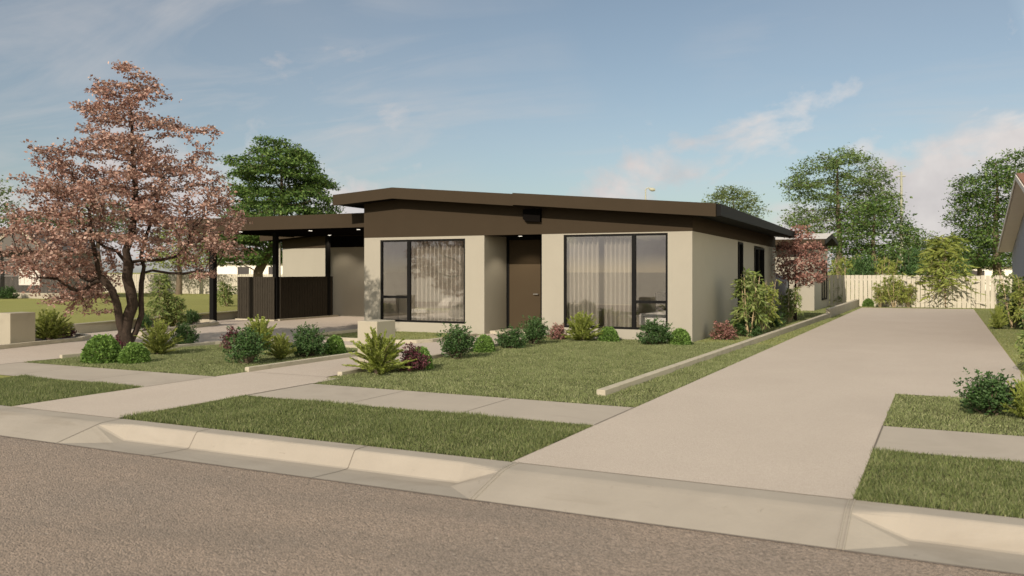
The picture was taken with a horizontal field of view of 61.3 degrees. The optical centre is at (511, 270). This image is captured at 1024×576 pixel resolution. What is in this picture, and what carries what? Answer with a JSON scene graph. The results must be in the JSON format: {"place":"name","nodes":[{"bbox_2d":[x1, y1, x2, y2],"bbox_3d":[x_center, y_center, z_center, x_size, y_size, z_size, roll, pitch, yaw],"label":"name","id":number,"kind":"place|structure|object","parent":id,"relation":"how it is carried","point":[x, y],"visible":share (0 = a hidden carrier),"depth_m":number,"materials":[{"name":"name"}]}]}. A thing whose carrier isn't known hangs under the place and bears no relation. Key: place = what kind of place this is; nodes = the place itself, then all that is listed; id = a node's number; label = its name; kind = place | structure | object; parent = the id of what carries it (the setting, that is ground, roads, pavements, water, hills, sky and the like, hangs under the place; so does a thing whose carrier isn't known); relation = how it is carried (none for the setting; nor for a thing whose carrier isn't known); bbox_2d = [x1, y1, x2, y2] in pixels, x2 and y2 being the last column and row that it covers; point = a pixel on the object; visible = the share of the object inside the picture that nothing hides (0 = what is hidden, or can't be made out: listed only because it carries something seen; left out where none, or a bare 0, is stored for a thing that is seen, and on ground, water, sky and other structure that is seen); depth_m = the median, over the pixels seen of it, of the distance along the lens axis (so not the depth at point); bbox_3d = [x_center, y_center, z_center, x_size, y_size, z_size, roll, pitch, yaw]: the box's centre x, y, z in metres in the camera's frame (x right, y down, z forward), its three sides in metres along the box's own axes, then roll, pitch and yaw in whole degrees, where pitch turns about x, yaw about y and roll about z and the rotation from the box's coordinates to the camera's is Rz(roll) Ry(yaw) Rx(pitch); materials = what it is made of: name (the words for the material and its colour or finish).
{"place":"outdoors","nodes":[
{"label":"outdoors","id":0,"kind":"place"},
{"bbox_2d":[0,290,236,323],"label":"neighbour lawn","id":1,"kind":"structure","parent":0,"point":[199,303],"depth_m":36.13,"materials":[{"name":"plant"}]},
{"bbox_2d":[0,175,29,226],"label":"broad tree","id":2,"kind":"object","parent":1,"relation":"on","point":[3,205],"visible":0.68,"depth_m":52.43,"materials":[{"name":"green plant"}]},
{"bbox_2d":[136,224,226,294],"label":"broad tree","id":3,"kind":"object","parent":1,"relation":"on","point":[178,281],"visible":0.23,"depth_m":59.66,"materials":[{"name":"green plant"}]},
{"bbox_2d":[217,281,236,305],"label":"feathery shrub","id":4,"kind":"object","parent":1,"relation":"on","point":[228,293],"visible":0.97,"depth_m":36.23,"materials":[{"name":"green plant"}]},
{"bbox_2d":[0,316,504,417],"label":"path","id":5,"kind":"structure","parent":0,"point":[114,404],"depth_m":13.45,"materials":[{"name":"concrete"}]},
{"bbox_2d":[188,213,363,320],"bbox_3d":[-6.234,-0.003,29.160,7.420,3.405,5.150,0,0,27],"label":"carport","id":6,"kind":"object","parent":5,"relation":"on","point":[327,226],"visible":0.67,"depth_m":27.99,"materials":[{"name":"metal"}]},
{"bbox_2d":[235,276,338,320],"bbox_3d":[-8.006,0.950,30.982,1.820,1.500,3.380,0,0,27],"label":"screen","id":7,"kind":"object","parent":5,"relation":"on","point":[297,298],"visible":0.95,"depth_m":29.82,"materials":[{"name":"wood"}]},
{"bbox_2d":[245,352,356,371],"bbox_3d":[-3.481,1.667,16.432,0.100,0.105,4.340,0,0,27],"label":"garden edging","id":8,"kind":"object","parent":5,"relation":"on","point":[290,363],"visible":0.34,"depth_m":15.58,"materials":[{"name":"concrete"}]},
{"bbox_2d":[358,319,394,367],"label":"letterbox pillar","id":9,"kind":"structure","parent":5,"relation":"on","point":[378,324],"depth_m":15.07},
{"bbox_2d":[0,362,632,425],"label":"footpath","id":10,"kind":"structure","parent":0,"point":[575,413],"depth_m":11.56,"materials":[{"name":"concrete"}]},
{"bbox_2d":[0,436,1023,575],"bbox_3d":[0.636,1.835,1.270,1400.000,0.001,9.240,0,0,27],"label":"road","id":11,"kind":"structure","parent":0,"point":[67,510],"depth_m":6.01,"materials":[{"name":"asphalt"}]},
{"bbox_2d":[0,405,1023,573],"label":"kerb","id":12,"kind":"structure","parent":11,"relation":"on","point":[985,541],"depth_m":6.84,"materials":[{"name":"concrete"}]},
{"bbox_2d":[0,420,1023,574],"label":"kerb joints","id":13,"kind":"object","parent":12,"relation":"on","point":[538,508],"visible":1,"depth_m":6.61,"materials":[{"name":"concrete"}]},
{"bbox_2d":[469,461,855,550],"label":"kerb joint ridges","id":14,"kind":"object","parent":12,"relation":"on","point":[838,542],"visible":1,"depth_m":6.24,"materials":[{"name":"concrete"}]},
{"bbox_2d":[0,272,1023,499],"bbox_3d":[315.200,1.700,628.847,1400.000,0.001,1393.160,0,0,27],"label":"ground","id":15,"kind":"structure","parent":0,"point":[431,337],"depth_m":22.75,"materials":[{"name":"plant"}]},
{"bbox_2d":[0,285,19,298],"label":"leafy shrub","id":16,"kind":"object","parent":15,"relation":"on","point":[8,292],"visible":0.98,"depth_m":50.27,"materials":[{"name":"green plant"}]},
{"bbox_2d":[0,226,101,298],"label":"neighbour house","id":17,"kind":"structure","parent":15,"relation":"on","point":[20,285],"depth_m":51.17,"materials":[{"name":"paint"}]},
{"bbox_2d":[35,336,74,340],"bbox_3d":[-11.921,1.680,19.454,2.950,0.001,5.700,0,0,27],"label":"planting bed","id":18,"kind":"object","parent":15,"relation":"on","point":[37,339],"visible":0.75,"depth_m":21.48,"materials":[{"name":"soil"}]},
{"bbox_2d":[0,312,34,344],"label":"letterbox pillar","id":19,"kind":"structure","parent":18,"relation":"on","point":[17,327],"depth_m":19.33,"materials":[{"name":"paint"}]},
{"bbox_2d":[0,333,90,348],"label":"garden edging","id":20,"kind":"object","parent":18,"relation":"on","point":[79,337],"visible":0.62,"depth_m":19.88,"materials":[{"name":"concrete"}]},
{"bbox_2d":[35,308,74,339],"bbox_3d":[-11.267,1.297,20.900,1.282,0.794,1.162,0,0,-20],"label":"golden conifer","id":21,"kind":"object","parent":18,"relation":"on","point":[49,326],"visible":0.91,"depth_m":20.87,"materials":[{"name":"green plant"}]},
{"bbox_2d":[49,200,148,288],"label":"broad tree","id":22,"kind":"object","parent":15,"relation":"on","point":[115,229],"visible":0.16,"depth_m":57.83,"materials":[{"name":"green plant"}]},
{"bbox_2d":[0,60,256,348],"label":"copper tree","id":23,"kind":"object","parent":15,"relation":"on","point":[140,206],"visible":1,"depth_m":18.23,"materials":[{"name":"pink plant"}]},
{"bbox_2d":[35,311,236,333],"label":"retaining wall","id":24,"kind":"structure","parent":15,"relation":"on","point":[89,327],"depth_m":24.38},
{"bbox_2d":[26,345,351,375],"bbox_3d":[-5.745,1.697,17.193,4.820,0.001,5.067,0,0,27],"label":"lawn base","id":25,"kind":"object","parent":15,"relation":"on","point":[195,364],"visible":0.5,"depth_m":15.67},
{"bbox_2d":[80,334,121,363],"bbox_3d":[-7.599,1.456,16.056,0.798,0.610,0.815,0,0,-8],"label":"ball shrub","id":26,"kind":"object","parent":25,"relation":"on","point":[99,348],"visible":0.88,"depth_m":15.85,"materials":[{"name":"green plant"}]},
{"bbox_2d":[117,342,150,363],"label":"ball shrub","id":27,"kind":"object","parent":25,"relation":"on","point":[133,353],"visible":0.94,"depth_m":15.76,"materials":[{"name":"green plant"}]},
{"bbox_2d":[134,318,183,354],"bbox_3d":[-7.210,1.332,17.457,0.989,0.764,0.896,0,0,19],"label":"golden conifer","id":28,"kind":"object","parent":25,"relation":"on","point":[158,338],"visible":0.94,"depth_m":17.37,"materials":[{"name":"green plant"}]},
{"bbox_2d":[170,320,200,344],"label":"leafy shrub","id":29,"kind":"object","parent":25,"relation":"on","point":[184,331],"visible":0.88,"depth_m":19.49,"materials":[{"name":"green plant"}]},
{"bbox_2d":[60,341,356,358],"bbox_3d":[-6.096,1.673,18.948,6.386,0.095,2.781,0,0,-17],"label":"garden edging","id":30,"kind":"object","parent":25,"relation":"on","point":[62,356],"visible":0.17,"depth_m":19.11,"materials":[{"name":"concrete"}]},
{"bbox_2d":[222,326,272,363],"bbox_3d":[-4.858,1.344,15.842,0.888,0.741,0.934,0,0,-1],"label":"leafy shrub","id":31,"kind":"object","parent":25,"relation":"on","point":[245,345],"visible":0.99,"depth_m":15.69,"materials":[{"name":"green plant"}]},
{"bbox_2d":[244,314,276,346],"bbox_3d":[-5.479,1.324,18.787,0.919,0.780,0.951,0,0,4],"label":"golden conifer","id":32,"kind":"object","parent":25,"relation":"on","point":[260,326],"visible":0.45,"depth_m":18.69,"materials":[{"name":"green plant"}]},
{"bbox_2d":[265,332,296,359],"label":"golden conifer","id":33,"kind":"object","parent":25,"relation":"on","point":[280,348],"visible":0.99,"depth_m":16.39,"materials":[{"name":"green plant"}]},
{"bbox_2d":[286,321,328,356],"bbox_3d":[-4.064,1.354,17.147,0.834,0.737,0.931,0,0,-37],"label":"leafy shrub","id":34,"kind":"object","parent":25,"relation":"on","point":[306,345],"visible":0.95,"depth_m":17.00,"materials":[{"name":"green plant"}]},
{"bbox_2d":[323,334,346,354],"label":"ball shrub","id":35,"kind":"object","parent":25,"relation":"on","point":[336,344],"visible":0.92,"depth_m":17.56,"materials":[{"name":"green plant"}]},
{"bbox_2d":[104,274,282,293],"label":"paling fence","id":36,"kind":"object","parent":15,"relation":"on","point":[190,286],"visible":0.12,"depth_m":62.30,"materials":[{"name":"wood"}]},
{"bbox_2d":[217,256,282,289],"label":"house","id":37,"kind":"structure","parent":15,"relation":"on","point":[231,269],"depth_m":78.00,"materials":[{"name":"white paint"}]},
{"bbox_2d":[199,134,345,276],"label":"layered tree","id":38,"kind":"object","parent":15,"relation":"on","point":[287,163],"visible":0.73,"depth_m":42.77,"materials":[{"name":"green plant"}]},
{"bbox_2d":[260,235,363,276],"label":"wing","id":39,"kind":"structure","parent":15,"relation":"on","point":[304,256],"depth_m":36.89,"materials":[{"name":"paint"}]},
{"bbox_2d":[120,397,591,461],"bbox_3d":[-1.810,1.697,9.696,5.055,0.001,2.002,0,0,27],"label":"lawn base","id":40,"kind":"object","parent":15,"relation":"on","point":[388,434],"visible":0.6,"depth_m":8.86,"materials":[{"name":"plant"}]},
{"bbox_2d":[0,374,1023,517],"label":"verge grass","id":41,"kind":"structure","parent":40,"relation":"on","point":[422,426],"depth_m":8.99,"materials":[{"name":"plant"}]},
{"bbox_2d":[299,329,476,342],"bbox_3d":[-3.115,1.667,22.272,3.890,0.105,3.370,0,0,27],"label":"garden edging","id":42,"kind":"object","parent":15,"relation":"on","point":[397,341],"visible":0.3,"depth_m":20.83,"materials":[{"name":"concrete"}]},
{"bbox_2d":[338,338,520,375],"bbox_3d":[-0.959,1.673,18.046,0.184,0.095,9.016,0,0,23],"label":"garden edging","id":43,"kind":"object","parent":15,"relation":"on","point":[357,370],"visible":0.22,"depth_m":14.39,"materials":[{"name":"concrete"}]},
{"bbox_2d":[24,336,1023,435],"bbox_3d":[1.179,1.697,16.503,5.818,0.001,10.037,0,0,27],"label":"lawn base","id":44,"kind":"object","parent":15,"relation":"on","point":[587,387],"visible":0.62,"depth_m":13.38,"materials":[{"name":"plant"}]},
{"bbox_2d":[342,326,416,374],"bbox_3d":[-2.159,1.308,14.268,1.153,0.813,1.076,0,0,29],"label":"golden conifer","id":45,"kind":"object","parent":44,"relation":"on","point":[379,352],"visible":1,"depth_m":14.15,"materials":[{"name":"plant"}]},
{"bbox_2d":[393,342,430,371],"bbox_3d":[-1.669,1.454,14.520,0.640,0.535,0.602,0,0,25],"label":"burgundy shrub","id":46,"kind":"object","parent":44,"relation":"on","point":[413,354],"visible":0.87,"depth_m":14.44,"materials":[{"name":"brown plant"}]},
{"bbox_2d":[436,322,477,358],"bbox_3d":[-1.043,1.347,16.677,0.906,0.735,0.860,0,0,-40],"label":"leafy shrub","id":47,"kind":"object","parent":44,"relation":"on","point":[457,344],"visible":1,"depth_m":16.52,"materials":[{"name":"green plant"}]},
{"bbox_2d":[473,334,495,352],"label":"ball shrub","id":48,"kind":"object","parent":44,"relation":"on","point":[485,343],"visible":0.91,"depth_m":17.89,"materials":[{"name":"green plant"}]},
{"bbox_2d":[494,324,528,347],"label":"leafy shrub","id":49,"kind":"object","parent":44,"relation":"on","point":[512,337],"visible":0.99,"depth_m":18.82,"materials":[{"name":"green plant"}]},
{"bbox_2d":[518,314,550,343],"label":"leafy shrub","id":50,"kind":"object","parent":44,"relation":"on","point":[535,331],"visible":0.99,"depth_m":19.78,"materials":[{"name":"green plant"}]},
{"bbox_2d":[545,322,567,339],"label":"burgundy shrub","id":51,"kind":"object","parent":44,"relation":"on","point":[557,332],"visible":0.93,"depth_m":21.29,"materials":[{"name":"red plant"}]},
{"bbox_2d":[561,311,603,340],"bbox_3d":[1.673,1.327,20.841,1.022,0.774,1.057,0,0,39],"label":"golden conifer","id":52,"kind":"object","parent":44,"relation":"on","point":[580,329],"visible":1,"depth_m":20.73,"materials":[{"name":"green plant"}]},
{"bbox_2d":[597,326,619,341],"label":"ball shrub","id":53,"kind":"object","parent":44,"relation":"on","point":[611,331],"visible":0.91,"depth_m":20.72,"materials":[{"name":"green plant"}]},
{"bbox_2d":[635,316,673,344],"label":"leafy shrub","id":54,"kind":"object","parent":44,"relation":"on","point":[656,332],"visible":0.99,"depth_m":19.79,"materials":[{"name":"green plant"}]},
{"bbox_2d":[668,328,691,345],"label":"ball shrub","id":55,"kind":"object","parent":44,"relation":"on","point":[679,334],"visible":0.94,"depth_m":19.68,"materials":[{"name":"green plant"}]},
{"bbox_2d":[331,187,796,341],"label":"house","id":56,"kind":"structure","parent":15,"relation":"on","point":[691,259],"depth_m":23.39,"materials":[{"name":"paint"}]},
{"bbox_2d":[381,239,464,323],"bbox_3d":[-2.483,0.277,24.008,2.775,2.305,0.080,0,0,27],"label":"window","id":57,"kind":"structure","parent":56,"relation":"in","point":[409,242],"depth_m":24.17,"materials":[{"name":"glass"}]},
{"bbox_2d":[412,241,463,321],"bbox_3d":[-1.924,0.380,24.002,2.050,2.460,0.120,0,0,27],"label":"curtain","id":58,"kind":"object","parent":56,"relation":"hanging from","point":[437,280],"visible":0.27,"depth_m":24.06,"materials":[{"name":"fabric"}]},
{"bbox_2d":[506,236,541,328],"bbox_3d":[0.618,0.375,23.896,1.690,2.650,0.161,0,0,27],"label":"door","id":59,"kind":"structure","parent":56,"relation":"in","point":[523,254],"depth_m":24.06,"materials":[{"name":"wood"}]},
{"bbox_2d":[567,237,598,325],"bbox_3d":[1.764,0.380,22.153,1.000,2.460,0.120,0,0,27],"label":"curtain","id":60,"kind":"object","parent":56,"relation":"hanging from","point":[582,274],"visible":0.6,"depth_m":22.12,"materials":[{"name":"fabric"}]},
{"bbox_2d":[564,233,667,329],"bbox_3d":[2.559,0.260,21.480,2.725,2.360,0.080,0,0,27],"label":"window","id":61,"kind":"structure","parent":56,"relation":"in","point":[634,235],"depth_m":21.23,"materials":[{"name":"glass"}]},
{"bbox_2d":[604,237,631,326],"bbox_3d":[2.702,0.380,21.683,0.840,2.460,0.120,0,0,27],"label":"curtain","id":62,"kind":"object","parent":56,"relation":"hanging from","point":[617,281],"visible":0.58,"depth_m":21.69,"materials":[{"name":"fabric"}]},
{"bbox_2d":[639,292,665,327],"bbox_3d":[4.231,1.110,22.667,1.650,1.060,2.320,0,0,27],"label":"bed","id":63,"kind":"object","parent":56,"relation":"on","point":[660,312],"visible":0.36,"depth_m":21.92,"materials":[{"name":"fabric"}]},
{"bbox_2d":[738,242,742,311],"bbox_3d":[6.662,0.456,25.353,0.130,2.588,0.600,0,0,27],"label":"window","id":64,"kind":"structure","parent":56,"relation":"in","point":[740,245],"depth_m":25.54,"materials":[{"name":"black glass"}]},
{"bbox_2d":[754,247,764,323],"bbox_3d":[7.950,0.502,27.923,0.130,2.495,1.550,0,0,27],"label":"window","id":65,"kind":"structure","parent":56,"relation":"in","point":[756,250],"depth_m":28.55,"materials":[{"name":"black glass"}]},
{"bbox_2d":[319,306,1023,371],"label":"side grass","id":66,"kind":"structure","parent":15,"relation":"on","point":[982,315],"depth_m":23.72,"materials":[{"name":"plant"}]},
{"bbox_2d":[597,313,829,395],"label":"wall","id":67,"kind":"structure","parent":15,"relation":"on","point":[624,384],"depth_m":16.16,"materials":[{"name":"concrete"}]},
{"bbox_2d":[709,320,738,339],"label":"burgundy shrub","id":68,"kind":"object","parent":15,"relation":"on","point":[723,330],"visible":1,"depth_m":21.29,"materials":[{"name":"red plant"}]},
{"bbox_2d":[701,184,777,218],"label":"broad tree","id":69,"kind":"object","parent":15,"relation":"on","point":[746,207],"visible":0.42,"depth_m":71.11,"materials":[{"name":"green plant"}]},
{"bbox_2d":[728,316,767,336],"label":"leafy shrub","id":70,"kind":"object","parent":15,"relation":"on","point":[741,328],"visible":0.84,"depth_m":22.29,"materials":[{"name":"green plant"}]},
{"bbox_2d":[727,267,772,336],"bbox_3d":[6.120,0.799,22.308,1.174,1.835,1.215,0,0,31],"label":"feathery shrub","id":71,"kind":"object","parent":15,"relation":"on","point":[749,305],"visible":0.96,"depth_m":22.20,"materials":[{"name":"green plant"}]},
{"bbox_2d":[754,278,782,332],"bbox_3d":[6.931,0.939,23.867,1.013,1.557,0.836,0,0,-16],"label":"feathery shrub","id":72,"kind":"object","parent":15,"relation":"on","point":[770,300],"visible":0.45,"depth_m":23.77,"materials":[{"name":"green plant"}]},
{"bbox_2d":[775,273,787,315],"bbox_3d":[9.906,0.890,32.619,1.000,1.620,1.000,0,0,27],"label":"water tank","id":73,"kind":"object","parent":15,"relation":"on","point":[783,288],"visible":0.2,"depth_m":32.14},
{"bbox_2d":[775,286,803,321],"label":"feathery shrub","id":74,"kind":"object","parent":15,"relation":"on","point":[790,300],"visible":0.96,"depth_m":28.92,"materials":[{"name":"green plant"}]},
{"bbox_2d":[771,224,832,319],"bbox_3d":[9.922,0.051,29.642,2.048,3.301,1.817,0,0,27],"label":"copper tree","id":75,"kind":"object","parent":15,"relation":"on","point":[796,277],"visible":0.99,"depth_m":29.50,"materials":[{"name":"red plant"}]},
{"bbox_2d":[775,233,837,310],"bbox_3d":[11.787,0.050,39.361,5.400,3.400,5.461,0,0,27],"label":"shed","id":76,"kind":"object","parent":15,"relation":"on","point":[814,297],"visible":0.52,"depth_m":37.07,"materials":[{"name":"metal"}]},
{"bbox_2d":[826,299,858,317],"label":"wall","id":77,"kind":"structure","parent":15,"relation":"on","point":[842,308],"depth_m":34.97,"materials":[{"name":"concrete"}]},
{"bbox_2d":[773,142,912,274],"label":"broad tree","id":78,"kind":"object","parent":15,"relation":"on","point":[871,179],"visible":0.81,"depth_m":61.68,"materials":[{"name":"green plant"}]},
{"bbox_2d":[829,252,861,282],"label":"feathery shrub","id":79,"kind":"object","parent":15,"relation":"on","point":[840,265],"visible":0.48,"depth_m":51.92,"materials":[{"name":"green plant"}]},
{"bbox_2d":[843,250,880,297],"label":"leafy shrub","id":80,"kind":"object","parent":15,"relation":"on","point":[869,268],"visible":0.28,"depth_m":49.74,"materials":[{"name":"green plant"}]},
{"bbox_2d":[822,194,926,274],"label":"broad tree","id":81,"kind":"object","parent":15,"relation":"on","point":[873,233],"visible":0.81,"depth_m":54.43,"materials":[{"name":"green plant"}]},
{"bbox_2d":[872,281,888,306],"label":"feathery shrub","id":82,"kind":"object","parent":15,"relation":"on","point":[879,291],"visible":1,"depth_m":40.09,"materials":[{"name":"green plant"}]},
{"bbox_2d":[871,254,902,287],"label":"feathery shrub","id":83,"kind":"object","parent":15,"relation":"on","point":[881,268],"visible":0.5,"depth_m":51.92,"materials":[{"name":"green plant"}]},
{"bbox_2d":[881,272,906,306],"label":"feathery shrub","id":84,"kind":"object","parent":15,"relation":"on","point":[892,292],"visible":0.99,"depth_m":40.17,"materials":[{"name":"green plant"}]},
{"bbox_2d":[900,282,917,306],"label":"feathery shrub","id":85,"kind":"object","parent":15,"relation":"on","point":[906,295],"visible":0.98,"depth_m":40.15,"materials":[{"name":"green plant"}]},
{"bbox_2d":[897,245,929,297],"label":"leafy shrub","id":86,"kind":"object","parent":15,"relation":"on","point":[909,265],"visible":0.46,"depth_m":51.73,"materials":[{"name":"green plant"}]},
{"bbox_2d":[827,275,1011,308],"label":"paling fence","id":87,"kind":"object","parent":15,"relation":"on","point":[859,287],"visible":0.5,"depth_m":40.21,"materials":[{"name":"wood"}]},
{"bbox_2d":[896,229,947,267],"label":"broad tree","id":88,"kind":"object","parent":15,"relation":"on","point":[922,242],"visible":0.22,"depth_m":67.51,"materials":[{"name":"green plant"}]},
{"bbox_2d":[859,451,1023,518],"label":"lawn base","id":89,"kind":"object","parent":15,"relation":"on","point":[966,494],"visible":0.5,"depth_m":6.93,"materials":[{"name":"plant"}]},
{"bbox_2d":[906,232,987,307],"bbox_3d":[20.006,-0.052,39.744,3.521,3.527,3.524,0,0,-17],"label":"young tree","id":90,"kind":"object","parent":15,"relation":"on","point":[938,267],"visible":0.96,"depth_m":39.48,"materials":[{"name":"green plant"}]},
{"bbox_2d":[884,395,1023,435],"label":"lawn base","id":91,"kind":"object","parent":15,"relation":"on","point":[996,431],"visible":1,"depth_m":9.74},
{"bbox_2d":[953,367,1020,415],"bbox_3d":[5.628,1.429,10.165,0.851,0.570,0.808,0,0,-10],"label":"leafy shrub","id":92,"kind":"object","parent":91,"relation":"on","point":[989,397],"visible":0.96,"depth_m":10.04,"materials":[{"name":"green plant"}]},
{"bbox_2d":[1000,374,1023,418],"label":"golden conifer","id":93,"kind":"object","parent":91,"relation":"on","point":[1019,410],"visible":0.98,"depth_m":9.86,"materials":[{"name":"green plant"}]},
{"bbox_2d":[938,147,1023,274],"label":"broad tree","id":94,"kind":"object","parent":15,"relation":"on","point":[996,261],"visible":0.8,"depth_m":55.59,"materials":[{"name":"green plant"}]},
{"bbox_2d":[951,223,1011,292],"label":"broad tree","id":95,"kind":"object","parent":15,"relation":"on","point":[979,271],"visible":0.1,"depth_m":65.81,"materials":[{"name":"green plant"}]},
{"bbox_2d":[988,303,1009,328],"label":"golden conifer","id":96,"kind":"object","parent":15,"relation":"on","point":[998,321],"visible":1,"depth_m":25.14,"materials":[{"name":"green plant"}]},
{"bbox_2d":[991,270,1023,327],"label":"feathery shrub","id":97,"kind":"object","parent":15,"relation":"on","point":[1002,292],"visible":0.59,"depth_m":25.66,"materials":[{"name":"green plant"}]},
{"bbox_2d":[998,173,1023,295],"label":"neighbour house","id":98,"kind":"structure","parent":15,"relation":"on","point":[1012,236],"depth_m":31.38,"materials":[{"name":"paint"}]},
{"bbox_2d":[1006,275,1023,323],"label":"feathery shrub","id":99,"kind":"object","parent":15,"relation":"on","point":[1018,298],"visible":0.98,"depth_m":24.63,"materials":[{"name":"green plant"}]},
{"bbox_2d":[1014,305,1023,367],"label":"feathery shrub","id":100,"kind":"object","parent":15,"relation":"on","point":[1021,337],"visible":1,"depth_m":14.32,"materials":[{"name":"green plant"}]},
{"bbox_2d":[512,308,1023,498],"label":"driveway","id":101,"kind":"structure","parent":0,"point":[805,413],"depth_m":10.61,"materials":[{"name":"concrete"}]},
{"bbox_2d":[876,426,1023,461],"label":"footpath","id":102,"kind":"structure","parent":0,"point":[969,444],"depth_m":8.48,"materials":[{"name":"concrete"}]},
{"label":"planting bed","id":103,"kind":"structure","parent":0,"visible":0},
{"bbox_2d":[136,273,183,322],"bbox_3d":[-10.231,0.850,25.064,1.432,1.661,1.365,0,0,-30],"label":"young tree","id":104,"kind":"object","parent":103,"relation":"on","point":[163,292],"visible":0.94,"depth_m":25.00,"materials":[{"name":"green plant"}]},
{"bbox_2d":[131,319,218,335],"bbox_3d":[-9.925,1.655,25.464,1.314,0.130,6.005,0,0,4],"label":"garden edging","id":105,"kind":"object","parent":103,"relation":"on","point":[210,323],"visible":0.4,"depth_m":25.96,"materials":[{"name":"concrete"}]},
{"bbox_2d":[164,295,188,325],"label":"feathery shrub","id":106,"kind":"object","parent":103,"relation":"on","point":[179,314],"visible":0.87,"depth_m":25.25,"materials":[{"name":"green plant"}]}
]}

